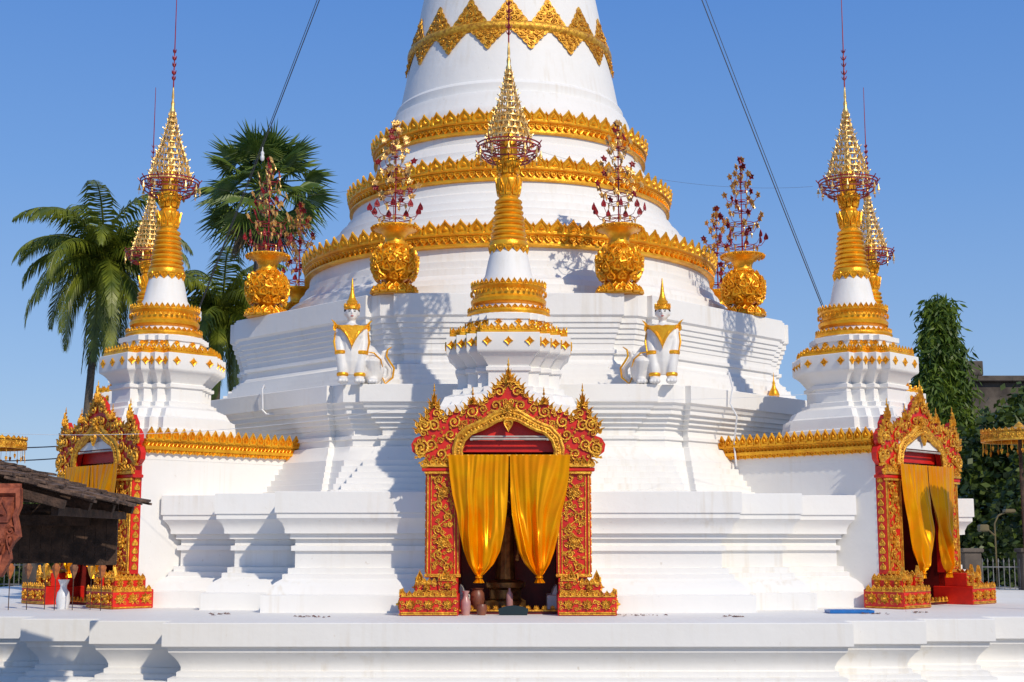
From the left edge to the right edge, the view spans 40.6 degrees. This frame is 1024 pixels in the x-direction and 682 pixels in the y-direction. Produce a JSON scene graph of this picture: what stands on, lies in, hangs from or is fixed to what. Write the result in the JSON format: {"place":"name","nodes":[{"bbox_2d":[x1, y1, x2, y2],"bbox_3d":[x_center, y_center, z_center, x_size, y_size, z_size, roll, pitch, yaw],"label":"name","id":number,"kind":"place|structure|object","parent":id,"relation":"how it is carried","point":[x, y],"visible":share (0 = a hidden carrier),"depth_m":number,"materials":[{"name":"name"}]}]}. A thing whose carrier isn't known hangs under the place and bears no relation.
{"place":"outdoors","nodes":[
{"label":"outdoors","id":0,"kind":"place"},
{"bbox_2d":[0,461,151,576],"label":"pavilion","id":1,"kind":"structure","parent":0,"point":[68,521],"depth_m":18.32,"materials":[{"name":"brown wood"}]},
{"bbox_2d":[0,0,1023,476],"label":"sky","id":2,"kind":"structure","parent":0,"point":[942,81],"materials":[{"name":"blue"}]},
{"bbox_2d":[980,421,1023,548],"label":"ceremonial umbrella","id":3,"kind":"object","parent":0,"point":[1010,435],"visible":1,"depth_m":24.02,"materials":[{"name":"gold metal"}]},
{"label":"ground","id":4,"kind":"structure","parent":0,"visible":0},
{"bbox_2d":[0,563,42,586],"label":"fence","id":5,"kind":"object","parent":4,"relation":"on","point":[32,577],"visible":0.06,"depth_m":36.32,"materials":[{"name":"metal"}]},
{"bbox_2d":[1,502,50,585],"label":"tree","id":6,"kind":"object","parent":4,"relation":"on","point":[25,503],"depth_m":55.63,"materials":[{"name":"green plant"}]},
{"bbox_2d":[11,180,192,416],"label":"palm tree","id":7,"kind":"object","parent":4,"relation":"on","point":[100,269],"visible":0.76,"depth_m":60.08,"materials":[{"name":"green plant"}]},
{"bbox_2d":[138,246,287,399],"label":"palm tree","id":8,"kind":"object","parent":4,"relation":"on","point":[223,310],"visible":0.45,"depth_m":62.11,"materials":[{"name":"green plant"}]},
{"bbox_2d":[185,119,341,270],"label":"palm tree","id":9,"kind":"object","parent":4,"relation":"on","point":[281,152],"visible":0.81,"depth_m":52.81,"materials":[{"name":"green plant"}]},
{"bbox_2d":[0,470,1001,586],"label":"hedge","id":10,"kind":"object","parent":4,"relation":"on","point":[15,580],"visible":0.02,"depth_m":50.42,"materials":[{"name":"green plant"}]},
{"bbox_2d":[0,585,1023,681],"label":"terrace","id":11,"kind":"structure","parent":4,"relation":"on","point":[934,643],"depth_m":19.85,"materials":[{"name":"white paint"}]},
{"bbox_2d":[7,563,14,609],"bbox_3d":[-8.560,4.038,23.564,0.200,1.080,0.190,0,-8,0],"label":"paper parasol offering","id":12,"kind":"object","parent":11,"relation":"on","point":[10,569],"visible":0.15,"depth_m":23.55,"materials":[{"name":"orange paper"}]},
{"bbox_2d":[0,434,27,463],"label":"ceremonial umbrella","id":13,"kind":"object","parent":11,"relation":"on","point":[12,443],"visible":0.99,"depth_m":24.37,"materials":[{"name":"gold metal"}]},
{"bbox_2d":[24,563,32,609],"bbox_3d":[-8.290,4.054,23.673,0.200,1.080,0.190,0,-8,0],"label":"paper parasol offering","id":14,"kind":"object","parent":11,"relation":"on","point":[28,567],"visible":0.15,"depth_m":23.66,"materials":[{"name":"brown paper"}]},
{"bbox_2d":[42,563,50,609],"bbox_3d":[-8.020,4.070,23.782,0.200,1.080,0.190,0,-8,0],"label":"paper parasol offering","id":15,"kind":"object","parent":11,"relation":"on","point":[46,567],"visible":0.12,"depth_m":23.77,"materials":[{"name":"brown wood"}]},
{"bbox_2d":[52,563,59,609],"bbox_3d":[-7.750,4.025,23.475,0.200,1.080,0.190,0,-8,0],"label":"paper parasol offering","id":16,"kind":"object","parent":11,"relation":"on","point":[55,568],"visible":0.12,"depth_m":23.46,"materials":[{"name":"orange paper"}]},
{"bbox_2d":[56,579,69,608],"bbox_3d":[-7.780,4.390,23.967,0.240,0.500,0.240,0,-8,0],"label":"ceramic vase","id":17,"kind":"object","parent":11,"relation":"on","point":[63,598],"visible":1,"depth_m":23.89,"materials":[{"name":"white ceramic"}]},
{"bbox_2d":[70,563,77,609],"bbox_3d":[-7.480,4.041,23.584,0.200,1.080,0.190,0,-8,0],"label":"paper parasol offering","id":18,"kind":"object","parent":11,"relation":"on","point":[73,569],"visible":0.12,"depth_m":23.57,"materials":[{"name":"brown paper"}]},
{"bbox_2d":[21,380,153,608],"bbox_3d":[-7.392,2.822,25.831,3.540,4.142,2.038,-8,-12,44],"label":"shrine","id":19,"kind":"object","parent":11,"relation":"on","point":[123,587],"visible":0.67,"depth_m":25.04,"materials":[{"name":"gold metal"}]},
{"bbox_2d":[87,566,95,607],"bbox_3d":[-7.210,4.057,23.693,0.200,1.080,0.190,0,-8,0],"label":"paper parasol offering","id":20,"kind":"object","parent":11,"relation":"on","point":[91,570],"visible":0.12,"depth_m":23.68,"materials":[{"name":"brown wood"}]},
{"bbox_2d":[98,565,106,610],"bbox_3d":[-6.940,4.012,23.386,0.200,1.080,0.190,0,-8,0],"label":"paper parasol offering","id":21,"kind":"object","parent":11,"relation":"on","point":[101,569],"visible":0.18,"depth_m":23.37,"materials":[{"name":"orange paper"}]},
{"bbox_2d":[99,426,299,588],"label":"shrine hall","id":22,"kind":"structure","parent":11,"relation":"on","point":[191,463],"depth_m":25.43,"materials":[{"name":"white paint"}]},
{"bbox_2d":[2,458,55,461],"bbox_3d":[-9.460,2.344,27.954,6.562,0.124,0.024,-6,-10,37],"label":"string line","id":23,"kind":"object","parent":22,"relation":"attached to","point":[29,460],"visible":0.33,"depth_m":28.20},
{"bbox_2d":[27,446,55,447],"bbox_3d":[-9.460,2.075,27.994,6.562,0.180,0.024,-6,-10,37],"label":"string line","id":24,"kind":"object","parent":22,"relation":"attached to","point":[41,447],"visible":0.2,"depth_m":28.01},
{"bbox_2d":[80,0,235,450],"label":"stupa","id":25,"kind":"object","parent":22,"relation":"on","point":[163,367],"visible":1,"depth_m":26.30,"materials":[{"name":"white paint"}]},
{"bbox_2d":[461,591,470,615],"bbox_3d":[-0.730,4.139,21.831,0.160,0.380,0.160,0,-8,0],"label":"ceramic vase","id":26,"kind":"object","parent":11,"relation":"on","point":[465,605],"visible":1,"depth_m":21.77,"materials":[{"name":"pink ceramic"}]},
{"bbox_2d":[476,604,486,614],"bbox_3d":[-0.480,4.250,21.866,0.180,0.170,0.180,0,-8,0],"label":"clay pot","id":27,"kind":"object","parent":11,"relation":"on","point":[481,609],"visible":1,"depth_m":21.80,"materials":[{"name":"brown ceramic"}]},
{"bbox_2d":[396,358,620,615],"bbox_3d":[-0.060,2.383,22.826,3.540,4.142,2.038,0,-8,0],"label":"shrine","id":28,"kind":"object","parent":11,"relation":"on","point":[530,459],"visible":0.98,"depth_m":22.30,"materials":[{"name":"red paint"}]},
{"bbox_2d":[470,588,484,609],"bbox_3d":[-0.560,4.164,22.313,0.240,0.340,0.240,0,-8,0],"label":"clay pot","id":29,"kind":"object","parent":28,"relation":"in","point":[477,596],"visible":0.9,"depth_m":22.23,"materials":[{"name":"brown ceramic"}]},
{"bbox_2d":[485,499,525,608],"bbox_3d":[-0.110,3.490,22.987,0.680,1.867,0.680,0,-8,0],"label":"buddha statue","id":30,"kind":"object","parent":28,"relation":"in","point":[501,583],"visible":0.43,"depth_m":22.80,"materials":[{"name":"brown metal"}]},
{"bbox_2d":[506,588,512,605],"bbox_3d":[-0.040,4.174,22.382,0.110,0.340,0.110,0,-8,0],"label":"water bottle","id":31,"kind":"object","parent":28,"relation":"on","point":[509,598],"visible":0.73,"depth_m":22.34,"materials":[{"name":"pink plastic"}]},
{"bbox_2d":[498,605,527,614],"bbox_3d":[0.020,4.255,21.849,0.480,0.150,0.040,0,-20,0],"label":"stone plaque","id":32,"kind":"object","parent":11,"relation":"on","point":[513,610],"visible":1,"depth_m":21.83,"materials":[{"name":"teal stone"}]},
{"bbox_2d":[153,0,973,612],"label":"stupa","id":33,"kind":"object","parent":11,"relation":"on","point":[333,520],"visible":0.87,"depth_m":27.36,"materials":[{"name":"white paint"}]},
{"bbox_2d":[1,406,416,434],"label":"string line","id":34,"kind":"object","parent":33,"relation":"attached to","point":[208,430],"visible":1,"depth_m":23.24,"materials":[{"name":"fabric"}]},
{"bbox_2d":[198,0,319,319],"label":"guy cable","id":35,"kind":"object","parent":33,"relation":"attached to","point":[261,159],"visible":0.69,"depth_m":33.32,"materials":[{"name":"grey metal"}]},
{"bbox_2d":[261,385,273,414],"bbox_3d":[-4.782,1.169,27.442,0.636,0.653,0.275,-6,-10,34],"label":"conduit pipe","id":36,"kind":"object","parent":33,"relation":"attached to","point":[264,387],"visible":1,"depth_m":27.40,"materials":[{"name":"white plastic"}]},
{"bbox_2d":[243,156,292,317],"bbox_3d":[-5.390,-2.321,30.701,1.062,3.666,1.139,-1,-8,10],"label":"flower vase","id":37,"kind":"object","parent":33,"relation":"on","point":[266,288],"visible":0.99,"depth_m":30.36,"materials":[{"name":"gold metal"}]},
{"bbox_2d":[278,201,315,310],"bbox_3d":[-5.351,-1.719,34.832,1.139,3.666,1.062,-3,-9,19],"label":"flower vase","id":38,"kind":"object","parent":33,"relation":"on","point":[297,293],"visible":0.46,"depth_m":34.79,"materials":[{"name":"gold metal"}]},
{"bbox_2d":[331,278,394,383],"bbox_3d":[-2.829,-0.177,26.234,0.834,2.067,1.150,-6,-10,34],"label":"guardian lion statue","id":39,"kind":"object","parent":33,"relation":"on","point":[360,358],"visible":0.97,"depth_m":25.97,"materials":[{"name":"white paint"}]},
{"bbox_2d":[367,120,422,295],"bbox_3d":[-2.362,-2.717,27.985,1.139,3.666,1.062,0,-8,0],"label":"flower vase","id":40,"kind":"object","parent":33,"relation":"on","point":[394,262],"visible":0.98,"depth_m":27.68,"materials":[{"name":"gold metal"}]},
{"bbox_2d":[592,119,645,294],"bbox_3d":[2.172,-2.717,27.988,1.139,3.666,1.062,7,-11,-40],"label":"flower vase","id":41,"kind":"object","parent":33,"relation":"on","point":[619,260],"visible":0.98,"depth_m":27.67,"materials":[{"name":"gold metal"}]},
{"bbox_2d":[620,279,682,383],"bbox_3d":[2.649,-0.177,26.234,0.834,2.067,1.150,6,-10,-34],"label":"guardian lion statue","id":42,"kind":"object","parent":33,"relation":"on","point":[654,358],"visible":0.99,"depth_m":25.97,"materials":[{"name":"white paint"}]},
{"bbox_2d":[700,206,732,307],"bbox_3d":[5.235,-1.661,35.229,1.139,3.666,1.062,3,-9,-20],"label":"flower vase","id":43,"kind":"object","parent":33,"relation":"on","point":[717,291],"visible":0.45,"depth_m":35.23,"materials":[{"name":"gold metal"}]},
{"bbox_2d":[727,371,737,465],"bbox_3d":[4.280,1.496,26.864,0.152,1.872,0.432,0,-8,0],"label":"conduit pipe","id":44,"kind":"object","parent":33,"relation":"attached to","point":[728,373],"visible":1,"depth_m":26.75,"materials":[{"name":"white plastic"}]},
{"bbox_2d":[717,156,767,316],"bbox_3d":[5.129,-2.319,30.715,1.062,3.666,1.139,5,-10,-30],"label":"flower vase","id":45,"kind":"object","parent":33,"relation":"on","point":[743,287],"visible":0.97,"depth_m":30.40,"materials":[{"name":"gold metal"}]},
{"bbox_2d":[702,0,823,306],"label":"guy cable","id":46,"kind":"object","parent":33,"relation":"attached to","point":[762,154],"visible":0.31,"depth_m":33.34,"materials":[{"name":"grey metal"}]},
{"bbox_2d":[668,390,860,399],"bbox_3d":[3.940,0.936,24.017,5.636,0.456,0.006,4,-9,-27],"label":"string line","id":47,"kind":"object","parent":33,"relation":"attached to","point":[763,396],"visible":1,"depth_m":24.10,"materials":[{"name":"white plastic"}]},
{"bbox_2d":[769,372,779,396],"bbox_3d":[5.660,1.029,29.884,0.245,0.720,0.241,0,-8,0],"label":"gold finial","id":48,"kind":"object","parent":33,"relation":"on","point":[773,391],"visible":0.63,"depth_m":29.81,"materials":[{"name":"paint"}]},
{"bbox_3d":[-0.060,2.236,24.155,2.640,0.856,2.250,0,-8,0],"label":"stupa pedestal","id":49,"kind":"object","parent":33,"relation":"on","visible":0},
{"bbox_2d":[440,0,576,415],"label":"stupa","id":50,"kind":"object","parent":49,"relation":"on","point":[508,316],"visible":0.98,"depth_m":23.89,"materials":[{"name":"white paint"}]},
{"bbox_2d":[205,153,472,195],"bbox_3d":[-3.335,-3.011,26.058,5.997,0.454,0.004,-4,-9,24],"label":"string line","id":51,"kind":"object","parent":50,"relation":"attached to","point":[344,191],"visible":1,"depth_m":25.96,"materials":[{"name":"plastic"}]},
{"bbox_2d":[540,151,812,187],"bbox_3d":[3.215,-3.110,26.072,5.997,0.254,0.004,4,-9,-24],"label":"string line","id":52,"kind":"object","parent":50,"relation":"attached to","point":[667,180],"visible":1,"depth_m":25.89,"materials":[{"name":"plastic"}]},
{"bbox_2d":[208,611,926,616],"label":"fallen leaves","id":53,"kind":"object","parent":11,"relation":"on","point":[618,614],"visible":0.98,"depth_m":21.67,"materials":[{"name":"brown plant"}]},
{"bbox_2d":[718,426,918,588],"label":"shrine hall","id":54,"kind":"structure","parent":11,"relation":"on","point":[841,462],"depth_m":25.41,"materials":[{"name":"white paint"}]},
{"bbox_2d":[782,0,937,450],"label":"stupa","id":55,"kind":"object","parent":54,"relation":"on","point":[853,346],"visible":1,"depth_m":26.30,"materials":[{"name":"white paint"}]},
{"bbox_2d":[824,609,874,613],"bbox_3d":[5.490,4.400,22.500,0.720,0.050,0.400,0,-8,0],"label":"plastic tray","id":56,"kind":"object","parent":11,"relation":"on","point":[845,611],"visible":1,"depth_m":22.30,"materials":[{"name":"blue plastic"}]},
{"bbox_2d":[864,382,996,608],"bbox_3d":[7.272,2.822,25.831,3.540,4.142,2.038,8,-12,-44],"label":"shrine","id":57,"kind":"object","parent":11,"relation":"on","point":[919,556],"visible":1,"depth_m":25.26,"materials":[{"name":"gold metal"}]},
{"bbox_3d":[8.825,4.526,32.992,2.570,2.836,2.640,0,-8,0],"label":"stupa pedestal","id":58,"kind":"object","parent":11,"relation":"on","visible":0},
{"bbox_2d":[859,87,925,403],"bbox_3d":[8.790,-1.611,33.888,2.680,9.560,2.680,0,-8,0],"label":"stupa","id":59,"kind":"object","parent":58,"relation":"on","point":[872,254],"visible":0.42,"depth_m":33.74,"materials":[{"name":"gold metal"}]},
{"bbox_3d":[-8.945,4.526,32.992,2.570,2.836,2.640,0,-8,0],"label":"stupa pedestal","id":60,"kind":"object","parent":11,"relation":"on","visible":0},
{"bbox_2d":[93,87,158,403],"bbox_3d":[-8.910,-1.611,33.888,2.680,9.560,2.680,0,-8,0],"label":"stupa","id":61,"kind":"object","parent":60,"relation":"on","point":[146,254],"visible":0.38,"depth_m":33.75,"materials":[{"name":"gold metal"}]},
{"bbox_2d":[909,293,994,495],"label":"tree","id":62,"kind":"object","parent":4,"relation":"on","point":[941,378],"visible":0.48,"depth_m":49.86,"materials":[{"name":"green plant"}]},
{"bbox_2d":[957,399,1023,583],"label":"tree","id":63,"kind":"object","parent":4,"relation":"on","point":[986,473],"visible":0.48,"depth_m":41.05,"materials":[{"name":"green plant"}]},
{"bbox_2d":[960,548,1023,589],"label":"fence","id":64,"kind":"object","parent":4,"relation":"on","point":[969,556],"visible":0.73,"depth_m":33.48,"materials":[{"name":"metal"}]},
{"bbox_2d":[963,361,1023,425],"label":"building","id":65,"kind":"structure","parent":4,"relation":"on","point":[989,387],"depth_m":61.26,"materials":[{"name":"concrete"}]},
{"bbox_2d":[965,444,1023,586],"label":"tree","id":66,"kind":"object","parent":4,"relation":"on","point":[1012,543],"visible":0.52,"depth_m":36.48,"materials":[{"name":"green plant"}]},
{"bbox_2d":[969,376,1023,548],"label":"tree","id":67,"kind":"object","parent":4,"relation":"on","point":[1020,398],"visible":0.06,"depth_m":47.31,"materials":[{"name":"green plant"}]},
{"bbox_2d":[977,509,1015,588],"bbox_3d":[11.990,5.776,34.023,0.900,3.260,0.240,0,-8,0],"label":"street lamp","id":68,"kind":"object","parent":4,"relation":"on","point":[982,527],"visible":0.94,"depth_m":34.11,"materials":[{"name":"metal"}]}
]}

